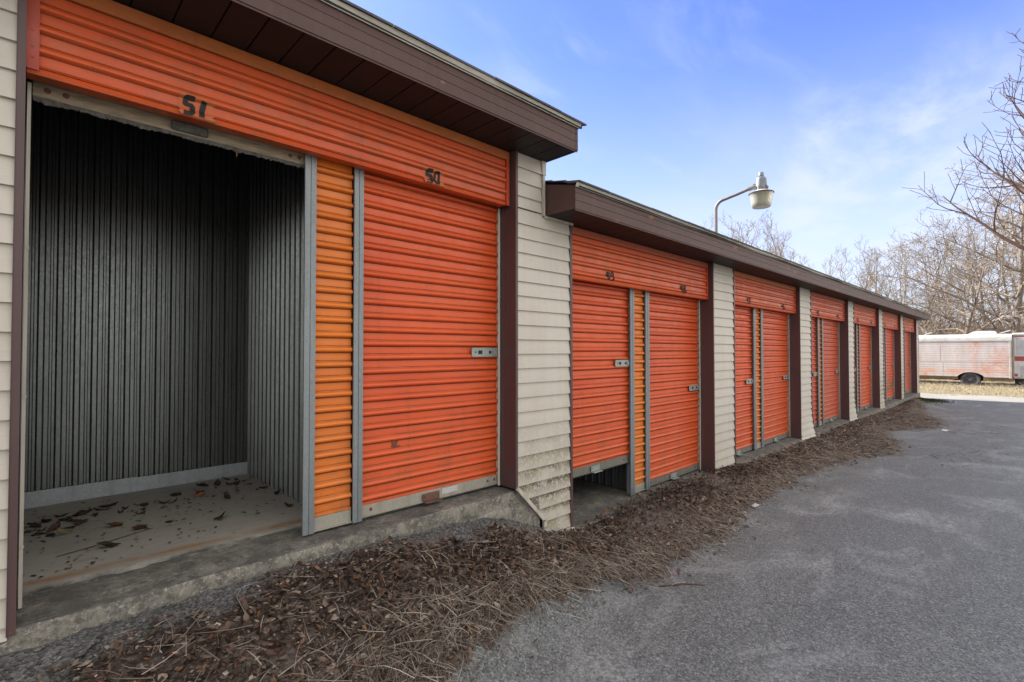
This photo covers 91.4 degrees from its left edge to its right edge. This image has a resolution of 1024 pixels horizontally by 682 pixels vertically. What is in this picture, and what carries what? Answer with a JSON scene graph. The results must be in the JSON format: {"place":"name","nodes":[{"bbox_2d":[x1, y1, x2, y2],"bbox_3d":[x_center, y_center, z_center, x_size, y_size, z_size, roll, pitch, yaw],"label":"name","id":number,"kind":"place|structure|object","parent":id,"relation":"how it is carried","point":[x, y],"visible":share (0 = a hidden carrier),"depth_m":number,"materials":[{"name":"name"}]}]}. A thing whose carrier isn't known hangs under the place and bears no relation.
{"place":"outdoors","nodes":[
{"label":"outdoors","id":0,"kind":"place"},
{"bbox_2d":[51,395,1023,681],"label":"driveway","id":1,"kind":"structure","parent":0,"point":[891,569],"depth_m":3.36,"materials":[{"name":"grey asphalt"}]},
{"bbox_2d":[0,518,566,681],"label":"gravel bank","id":2,"kind":"structure","parent":1,"relation":"on","point":[21,665],"depth_m":2.19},
{"bbox_2d":[0,0,931,655],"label":"storage building","id":3,"kind":"structure","parent":1,"relation":"on","point":[378,278],"depth_m":3.62,"materials":[{"name":"orange metal"}]},
{"bbox_2d":[25,522,41,527],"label":"dead leaf","id":4,"kind":"object","parent":3,"relation":"on","point":[36,524],"visible":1,"depth_m":3.00,"materials":[{"name":"brown plant"}]},
{"bbox_2d":[48,522,60,530],"bbox_3d":[-2.705,1.100,2.954,0.062,0.030,0.066,1,-1,-44],"label":"dead leaf","id":5,"kind":"object","parent":3,"relation":"on","point":[54,526],"visible":1,"depth_m":2.96,"materials":[{"name":"brown plant"}]},
{"bbox_2d":[57,528,73,531],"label":"dead leaf","id":6,"kind":"object","parent":3,"relation":"on","point":[60,530],"visible":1,"depth_m":2.86,"materials":[{"name":"plant"}]},
{"bbox_2d":[66,509,82,516],"bbox_3d":[-2.778,1.095,3.175,0.075,0.056,0.082,1,-1,-44],"label":"dead leaf","id":7,"kind":"object","parent":3,"relation":"on","point":[77,513],"visible":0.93,"depth_m":3.17,"materials":[{"name":"brown plant"}]},
{"bbox_2d":[74,518,88,525],"bbox_3d":[-2.653,1.106,3.074,0.091,0.028,0.080,0,-1,17],"label":"dead leaf","id":8,"kind":"object","parent":3,"relation":"on","point":[78,521],"visible":1,"depth_m":3.05,"materials":[{"name":"brown plant"}]},
{"bbox_2d":[57,528,151,556],"bbox_3d":[-2.230,1.109,2.768,0.020,0.007,0.459,-1,-1,25],"label":"fallen twig","id":9,"kind":"object","parent":3,"relation":"on","point":[99,544],"visible":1,"depth_m":2.70,"materials":[{"name":"brown wood"}]},
{"bbox_2d":[97,501,118,507],"bbox_3d":[-2.738,1.113,3.394,0.049,0.019,0.129,-1,-1,35],"label":"dead leaf","id":10,"kind":"object","parent":3,"relation":"on","point":[109,505],"visible":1,"depth_m":3.40,"materials":[{"name":"brown plant"}]},
{"bbox_2d":[97,541,120,546],"bbox_3d":[-2.169,1.092,2.688,0.071,0.038,0.086,0,-1,15],"label":"dead leaf","id":11,"kind":"object","parent":3,"relation":"on","point":[108,543],"visible":1,"depth_m":2.69,"materials":[{"name":"brown plant"}]},
{"bbox_2d":[106,522,123,525],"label":"dead leaf","id":12,"kind":"object","parent":3,"relation":"on","point":[116,523],"visible":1,"depth_m":3.02,"materials":[{"name":"brown plant"}]},
{"bbox_2d":[131,524,148,528],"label":"dead leaf","id":13,"kind":"object","parent":3,"relation":"on","point":[139,526],"visible":1,"depth_m":2.95,"materials":[{"name":"brown plant"}]},
{"bbox_2d":[23,477,301,576],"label":"leaf crumbs","id":14,"kind":"object","parent":3,"relation":"on","point":[93,562],"visible":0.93,"depth_m":3.07,"materials":[{"name":"brown plant"}]},
{"bbox_2d":[32,80,304,168],"bbox_3d":[-1.770,-1.233,2.681,1.157,0.460,0.462,1,-1,-44],"label":"roll up door","id":15,"kind":"structure","parent":3,"relation":"in","point":[49,95],"depth_m":2.43,"materials":[{"name":"grey metal"}]},
{"bbox_2d":[170,492,181,496],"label":"dead leaf","id":16,"kind":"object","parent":3,"relation":"on","point":[174,494],"visible":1,"depth_m":3.65,"materials":[{"name":"brown plant"}]},
{"bbox_2d":[193,492,204,496],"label":"dead leaf","id":17,"kind":"object","parent":3,"relation":"on","point":[199,494],"visible":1,"depth_m":3.63,"materials":[{"name":"orange plant"}]},
{"bbox_2d":[196,483,208,485],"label":"dead leaf","id":18,"kind":"object","parent":3,"relation":"on","point":[202,484],"visible":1,"depth_m":3.90,"materials":[{"name":"brown plant"}]},
{"bbox_2d":[214,479,220,484],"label":"dead leaf","id":19,"kind":"object","parent":3,"relation":"on","point":[217,481],"visible":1,"depth_m":3.95,"materials":[{"name":"brown plant"}]},
{"bbox_2d":[224,490,230,498],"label":"dead leaf","id":20,"kind":"object","parent":3,"relation":"on","point":[226,494],"visible":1,"depth_m":3.60,"materials":[{"name":"brown plant"}]},
{"bbox_2d":[362,163,497,518],"bbox_3d":[-0.534,-0.039,3.545,1.201,2.340,0.077,1,-1,-44],"label":"roll up door","id":21,"kind":"structure","parent":3,"relation":"in","point":[430,310],"depth_m":3.51,"materials":[{"name":"orange paint"}]},
{"bbox_2d":[572,280,629,477],"bbox_3d":[0.837,0.288,4.874,1.152,1.975,0.077,1,-1,-44],"label":"roll up door","id":22,"kind":"structure","parent":3,"relation":"in","point":[601,362],"depth_m":4.93,"materials":[{"name":"orange paint"}]},
{"bbox_2d":[649,292,698,486],"bbox_3d":[1.935,0.475,5.940,1.286,2.310,0.077,1,-1,-44],"label":"roll up door","id":23,"kind":"structure","parent":3,"relation":"in","point":[674,386],"depth_m":5.95,"materials":[{"name":"orange paint"}]},
{"bbox_2d":[714,172,773,232],"bbox_3d":[3.298,-1.843,7.141,0.327,1.009,0.827,1,-1,-44],"label":"yard light","id":24,"kind":"object","parent":3,"relation":"on","point":[761,196],"visible":0.98,"depth_m":6.92,"materials":[{"name":"metal"}]},
{"bbox_2d":[735,305,753,455],"bbox_3d":[3.305,0.499,7.273,1.093,2.310,0.077,1,-1,-44],"label":"roll up door","id":25,"kind":"structure","parent":3,"relation":"in","point":[743,348],"depth_m":7.44,"materials":[{"name":"orange paint"}]},
{"bbox_2d":[763,309,788,444],"bbox_3d":[4.399,0.519,8.339,1.329,2.310,0.077,1,-1,-44],"label":"roll up door","id":26,"kind":"structure","parent":3,"relation":"in","point":[775,375],"depth_m":8.38,"materials":[{"name":"orange paint"}]},
{"bbox_2d":[812,317,817,426],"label":"roll up door","id":27,"kind":"structure","parent":3,"relation":"in","point":[814,373],"depth_m":9.93,"materials":[{"name":"orange paint"}]},
{"bbox_2d":[823,319,838,422],"bbox_3d":[6.824,0.563,10.700,1.351,2.311,0.077,1,-1,-44],"label":"roll up door","id":28,"kind":"structure","parent":3,"relation":"in","point":[830,347],"depth_m":10.76,"materials":[{"name":"orange paint"}]},
{"bbox_2d":[860,325,871,409],"bbox_3d":[9.187,0.605,13.000,1.416,2.310,0.077,1,-1,-44],"label":"roll up door","id":29,"kind":"structure","parent":3,"relation":"in","point":[865,367],"depth_m":13.09,"materials":[{"name":"orange paint"}]},
{"bbox_2d":[886,329,893,400],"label":"roll up door","id":30,"kind":"structure","parent":3,"relation":"in","point":[889,332],"depth_m":15.45,"materials":[{"name":"metal"}]},
{"bbox_2d":[905,332,910,393],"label":"roll up door","id":31,"kind":"structure","parent":3,"relation":"in","point":[907,356],"depth_m":17.76,"materials":[{"name":"orange paint"}]},
{"bbox_2d":[22,397,1013,681],"bbox_3d":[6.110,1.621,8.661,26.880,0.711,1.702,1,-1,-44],"label":"leaf litter","id":32,"kind":"object","parent":1,"relation":"on","point":[641,521],"visible":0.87,"depth_m":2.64,"materials":[{"name":"brown plant"}]},
{"bbox_2d":[659,583,704,586],"bbox_3d":[1.186,1.704,3.501,0.331,0.014,0.037,0,-1,-4],"label":"fallen twig","id":33,"kind":"object","parent":1,"relation":"on","point":[681,584],"visible":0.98,"depth_m":3.50,"materials":[{"name":"brown wood"}]},
{"bbox_2d":[919,397,958,404],"bbox_3d":[14.706,2.051,17.217,3.659,0.223,1.076,1,-1,-44],"label":"moss","id":34,"kind":"object","parent":1,"relation":"on","point":[927,400],"visible":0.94,"depth_m":17.40,"materials":[{"name":"plant"}]},
{"bbox_2d":[348,0,1023,333],"label":"sky","id":35,"kind":"structure","parent":0,"point":[842,106],"materials":[{"name":"blue"}]},
{"bbox_2d":[919,379,1023,397],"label":"lawn","id":36,"kind":"structure","parent":0,"point":[963,389],"depth_m":21.43,"materials":[{"name":"beige plant"}]},
{"bbox_2d":[902,28,1023,250],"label":"bare tree","id":37,"kind":"object","parent":36,"relation":"on","point":[1019,187],"visible":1,"depth_m":23.46,"materials":[{"name":"brown plant"}]},
{"bbox_2d":[919,330,1012,384],"bbox_3d":[19.583,0.844,24.592,2.454,2.550,7.124,1,-1,-44],"label":"travel trailer","id":38,"kind":"object","parent":36,"relation":"on","point":[975,357],"visible":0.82,"depth_m":22.24,"materials":[{"name":"white metal"}]},
{"bbox_2d":[919,373,1023,386],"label":"grass","id":39,"kind":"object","parent":36,"relation":"on","point":[991,384],"visible":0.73,"depth_m":22.21,"materials":[{"name":"plant"}]},
{"bbox_2d":[1012,333,1023,384],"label":"motorhome","id":40,"kind":"object","parent":36,"relation":"on","point":[1018,354],"visible":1,"depth_m":21.26,"materials":[{"name":"white metal"}]},
{"bbox_2d":[1014,337,1023,355],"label":"window","id":41,"kind":"structure","parent":40,"relation":"in","point":[1018,341],"depth_m":21.24,"materials":[{"name":"grey glass"}]},
{"bbox_2d":[1019,365,1023,376],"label":"compartment door","id":42,"kind":"structure","parent":40,"relation":"in","point":[1021,368],"depth_m":21.18,"materials":[{"name":"white metal"}]},
{"bbox_2d":[920,392,1023,402],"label":"road","id":43,"kind":"structure","parent":0,"point":[979,398],"depth_m":19.06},
{"bbox_3d":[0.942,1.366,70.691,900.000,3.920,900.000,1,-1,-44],"label":"ground","id":44,"kind":"structure","parent":0,"visible":0},
{"bbox_2d":[719,210,746,240],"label":"slender tree","id":45,"kind":"object","parent":44,"relation":"on","point":[738,233],"visible":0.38,"depth_m":49.61,"materials":[{"name":"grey plant"}]},
{"bbox_2d":[732,221,757,242],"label":"slender tree","id":46,"kind":"object","parent":44,"relation":"on","point":[748,230],"visible":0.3,"depth_m":46.19,"materials":[{"name":"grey plant"}]},
{"bbox_2d":[727,211,767,246],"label":"slender tree","id":47,"kind":"object","parent":44,"relation":"on","point":[753,228],"visible":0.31,"depth_m":52.36,"materials":[{"name":"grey plant"}]},
{"bbox_2d":[759,213,787,257],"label":"slender tree","id":48,"kind":"object","parent":44,"relation":"on","point":[774,235],"visible":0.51,"depth_m":42.59,"materials":[{"name":"grey plant"}]},
{"bbox_2d":[748,220,799,263],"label":"slender tree","id":49,"kind":"object","parent":44,"relation":"on","point":[767,250],"visible":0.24,"depth_m":48.57,"materials":[{"name":"grey plant"}]},
{"bbox_2d":[767,232,790,258],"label":"slender tree","id":50,"kind":"object","parent":44,"relation":"on","point":[781,243],"visible":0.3,"depth_m":56.79,"materials":[{"name":"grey plant"}]},
{"bbox_2d":[765,225,795,261],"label":"slender tree","id":51,"kind":"object","parent":44,"relation":"on","point":[780,246],"visible":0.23,"depth_m":49.67,"materials":[{"name":"grey plant"}]},
{"bbox_2d":[768,236,797,258],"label":"slender tree","id":52,"kind":"object","parent":44,"relation":"on","point":[781,249],"visible":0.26,"depth_m":56.63,"materials":[{"name":"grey plant"}]},
{"bbox_2d":[798,255,814,267],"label":"slender tree","id":53,"kind":"object","parent":44,"relation":"on","point":[804,260],"visible":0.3,"depth_m":50.33,"materials":[{"name":"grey plant"}]},
{"bbox_2d":[821,246,846,275],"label":"slender tree","id":54,"kind":"object","parent":44,"relation":"on","point":[830,271],"visible":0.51,"depth_m":57.05,"materials":[{"name":"grey plant"}]},
{"bbox_2d":[835,248,868,285],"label":"slender tree","id":55,"kind":"object","parent":44,"relation":"on","point":[843,271],"visible":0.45,"depth_m":47.95,"materials":[{"name":"grey plant"}]},
{"bbox_2d":[851,235,882,293],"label":"slender tree","id":56,"kind":"object","parent":44,"relation":"on","point":[867,264],"visible":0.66,"depth_m":44.47,"materials":[{"name":"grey plant"}]},
{"bbox_2d":[854,250,885,289],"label":"slender tree","id":57,"kind":"object","parent":44,"relation":"on","point":[866,269],"visible":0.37,"depth_m":51.80,"materials":[{"name":"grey plant"}]},
{"bbox_2d":[854,247,889,297],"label":"slender tree","id":58,"kind":"object","parent":44,"relation":"on","point":[874,272],"visible":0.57,"depth_m":51.27,"materials":[{"name":"grey plant"}]},
{"bbox_2d":[862,239,919,300],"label":"slender tree","id":59,"kind":"object","parent":44,"relation":"on","point":[894,273],"visible":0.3,"depth_m":53.69,"materials":[{"name":"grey plant"}]},
{"bbox_2d":[858,242,943,331],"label":"spreading tree","id":60,"kind":"object","parent":44,"relation":"on","point":[873,281],"visible":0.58,"depth_m":40.87,"materials":[{"name":"brown plant"}]},
{"bbox_2d":[872,227,933,307],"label":"slender tree","id":61,"kind":"object","parent":44,"relation":"on","point":[901,242],"visible":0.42,"depth_m":55.72,"materials":[{"name":"brown plant"}]},
{"bbox_2d":[884,231,933,303],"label":"slender tree","id":62,"kind":"object","parent":44,"relation":"on","point":[905,271],"visible":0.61,"depth_m":44.11,"materials":[{"name":"brown plant"}]},
{"bbox_2d":[827,261,1023,334],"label":"woods","id":63,"kind":"object","parent":44,"relation":"on","point":[989,325],"visible":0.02,"depth_m":42.85,"materials":[{"name":"brown plant"}]},
{"bbox_2d":[885,243,976,333],"bbox_3d":[33.033,-3.152,40.485,6.249,9.949,7.333,0,-1,22],"label":"spreading tree","id":64,"kind":"object","parent":44,"relation":"on","point":[942,309],"visible":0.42,"depth_m":39.42,"materials":[{"name":"brown plant"}]},
{"bbox_2d":[891,209,978,333],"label":"slender tree","id":65,"kind":"object","parent":44,"relation":"on","point":[938,274],"visible":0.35,"depth_m":43.17,"materials":[{"name":"brown plant"}]},
{"bbox_2d":[920,234,953,334],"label":"slender tree","id":66,"kind":"object","parent":44,"relation":"on","point":[937,271],"visible":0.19,"depth_m":48.59,"materials":[{"name":"brown plant"}]},
{"bbox_2d":[857,131,1023,355],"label":"bare tree","id":67,"kind":"object","parent":44,"relation":"on","point":[1020,283],"visible":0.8,"depth_m":31.29,"materials":[{"name":"grey plant"}]},
{"bbox_2d":[929,214,969,332],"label":"slender tree","id":68,"kind":"object","parent":44,"relation":"on","point":[950,249],"visible":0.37,"depth_m":51.36,"materials":[{"name":"brown plant"}]},
{"bbox_2d":[876,233,1023,334],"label":"bare tree","id":69,"kind":"object","parent":44,"relation":"on","point":[987,264],"visible":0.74,"depth_m":32.05,"materials":[{"name":"brown plant"}]},
{"bbox_2d":[892,230,1017,334],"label":"spreading tree","id":70,"kind":"object","parent":44,"relation":"on","point":[939,323],"visible":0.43,"depth_m":41.67,"materials":[{"name":"brown plant"}]},
{"bbox_2d":[906,221,1023,329],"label":"spreading tree","id":71,"kind":"object","parent":44,"relation":"on","point":[964,320],"visible":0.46,"depth_m":38.44,"materials":[{"name":"brown plant"}]},
{"bbox_2d":[957,222,984,330],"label":"slender tree","id":72,"kind":"object","parent":44,"relation":"on","point":[975,228],"visible":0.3,"depth_m":50.63,"materials":[{"name":"brown plant"}]},
{"bbox_2d":[919,302,1023,381],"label":"brush thicket","id":73,"kind":"object","parent":44,"relation":"on","point":[987,323],"depth_m":28.48,"materials":[{"name":"brown plant"}]},
{"bbox_2d":[927,208,1023,330],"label":"spreading tree","id":74,"kind":"object","parent":44,"relation":"on","point":[981,297],"visible":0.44,"depth_m":39.12,"materials":[{"name":"brown plant"}]},
{"bbox_2d":[945,211,1021,329],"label":"spreading tree","id":75,"kind":"object","parent":44,"relation":"on","point":[1007,298],"visible":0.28,"depth_m":41.96,"materials":[{"name":"brown plant"}]},
{"bbox_2d":[953,191,1020,330],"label":"slender tree","id":76,"kind":"object","parent":44,"relation":"on","point":[1000,251],"visible":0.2,"depth_m":45.77,"materials":[{"name":"brown plant"}]},
{"bbox_2d":[963,205,1023,317],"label":"spreading tree","id":77,"kind":"object","parent":44,"relation":"on","point":[1000,267],"visible":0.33,"depth_m":41.12,"materials":[{"name":"brown plant"}]},
{"bbox_2d":[985,207,1023,321],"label":"slender tree","id":78,"kind":"object","parent":44,"relation":"on","point":[1008,255],"visible":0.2,"depth_m":48.43,"materials":[{"name":"brown plant"}]},
{"bbox_2d":[985,196,1023,305],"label":"slender tree","id":79,"kind":"object","parent":44,"relation":"on","point":[1008,257],"visible":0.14,"depth_m":51.91,"materials":[{"name":"brown plant"}]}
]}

